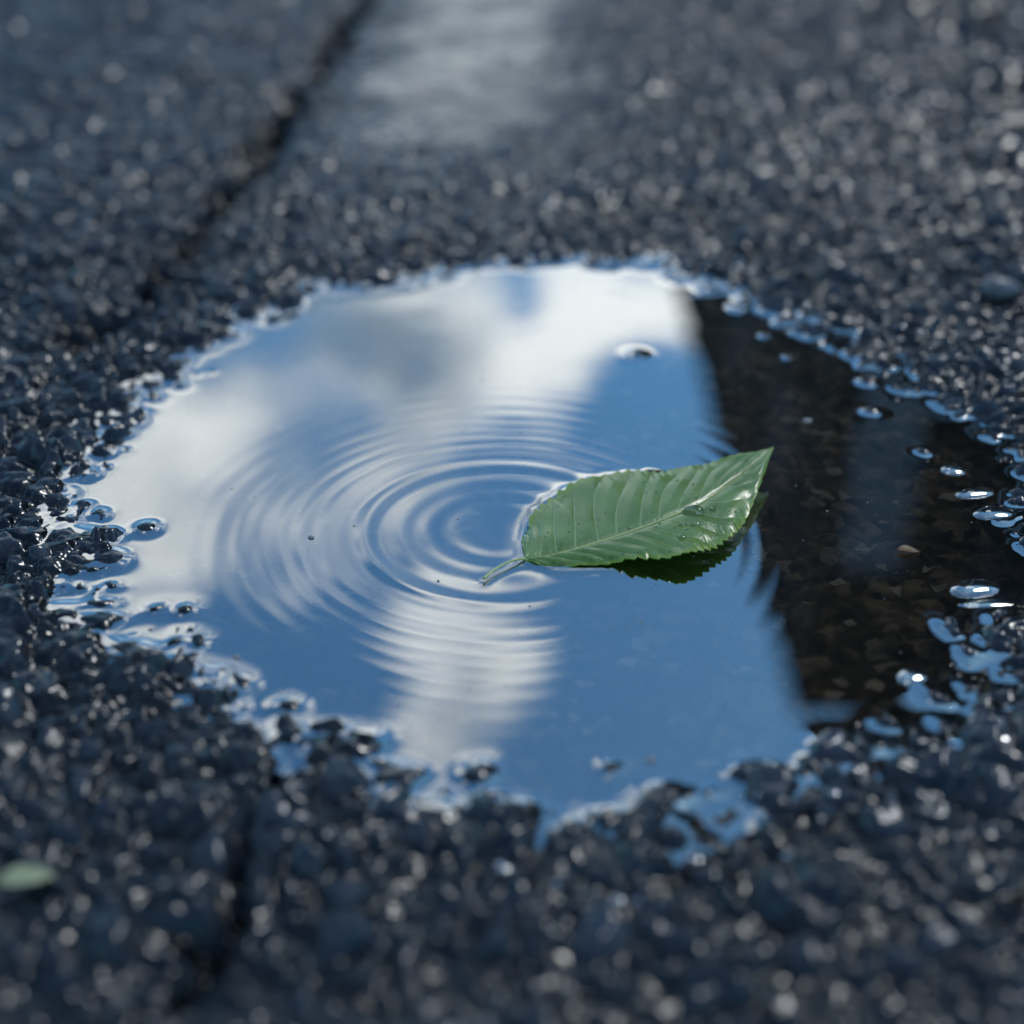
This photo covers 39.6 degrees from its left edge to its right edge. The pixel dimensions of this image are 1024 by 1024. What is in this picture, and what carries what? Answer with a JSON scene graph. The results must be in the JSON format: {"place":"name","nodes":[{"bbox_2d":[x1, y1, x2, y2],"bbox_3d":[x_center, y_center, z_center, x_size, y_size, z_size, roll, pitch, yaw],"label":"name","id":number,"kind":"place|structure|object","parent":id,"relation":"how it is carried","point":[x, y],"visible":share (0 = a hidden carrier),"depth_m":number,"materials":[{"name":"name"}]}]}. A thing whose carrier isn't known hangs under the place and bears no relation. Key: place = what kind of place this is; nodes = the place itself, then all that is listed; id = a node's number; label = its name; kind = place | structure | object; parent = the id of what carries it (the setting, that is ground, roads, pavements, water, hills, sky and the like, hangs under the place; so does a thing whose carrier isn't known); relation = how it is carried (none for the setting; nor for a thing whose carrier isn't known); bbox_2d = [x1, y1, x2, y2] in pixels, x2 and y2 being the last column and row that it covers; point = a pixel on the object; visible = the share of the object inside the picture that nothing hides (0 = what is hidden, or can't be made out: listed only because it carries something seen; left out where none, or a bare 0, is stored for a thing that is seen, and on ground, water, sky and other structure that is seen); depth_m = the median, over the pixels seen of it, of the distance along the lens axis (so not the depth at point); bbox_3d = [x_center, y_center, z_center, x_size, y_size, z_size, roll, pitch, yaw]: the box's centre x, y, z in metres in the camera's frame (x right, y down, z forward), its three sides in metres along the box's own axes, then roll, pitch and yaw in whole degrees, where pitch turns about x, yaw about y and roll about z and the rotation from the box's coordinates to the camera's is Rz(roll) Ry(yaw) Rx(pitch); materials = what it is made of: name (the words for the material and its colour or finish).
{"place":"outdoors","nodes":[
{"label":"outdoors","id":0,"kind":"place"},
{"bbox_2d":[0,0,1023,1023],"bbox_3d":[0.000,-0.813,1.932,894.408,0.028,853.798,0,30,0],"label":"asphalt ground","id":1,"kind":"structure","parent":0,"point":[189,840],"depth_m":0.44,"materials":[{"name":"grey asphalt"}]},
{"bbox_2d":[0,864,57,885],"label":"fallen leaf","id":2,"kind":"object","parent":1,"relation":"on","point":[21,874],"visible":1,"depth_m":0.34,"materials":[{"name":"green plant"}]},
{"bbox_2d":[33,248,1023,839],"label":"puddle water","id":3,"kind":"structure","parent":1,"relation":"on","point":[391,484],"depth_m":0.53,"materials":[{"name":"blue liquid"}]},
{"bbox_2d":[228,280,972,781],"bbox_3d":[0.029,-0.022,0.542,0.264,0.001,0.377,0,30,0],"label":"floating grit","id":4,"kind":"object","parent":3,"relation":"on","point":[650,760],"visible":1,"depth_m":0.47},
{"bbox_2d":[483,447,773,579],"bbox_3d":[0.044,0.000,0.495,0.106,0.011,0.078,0,30,0],"label":"green leaf","id":5,"kind":"object","parent":3,"relation":"on","point":[616,517],"visible":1,"depth_m":0.49,"materials":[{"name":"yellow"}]},
{"bbox_2d":[496,251,1012,919],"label":"water beads","id":6,"kind":"object","parent":3,"relation":"on","point":[970,581],"visible":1,"depth_m":0.46},
{"bbox_2d":[897,545,919,551],"bbox_3d":[0.134,0.013,0.480,0.008,0.002,0.004,0,30,0],"label":"fallen leaf","id":7,"kind":"object","parent":3,"relation":"on","point":[906,548],"visible":1,"depth_m":0.48,"materials":[{"name":"brown plant"}]},
{"bbox_2d":[275,147,1022,299],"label":"pebbles","id":8,"kind":"object","parent":1,"relation":"on","point":[998,287],"visible":1,"depth_m":0.68,"materials":[{"name":"stone"}]}
]}

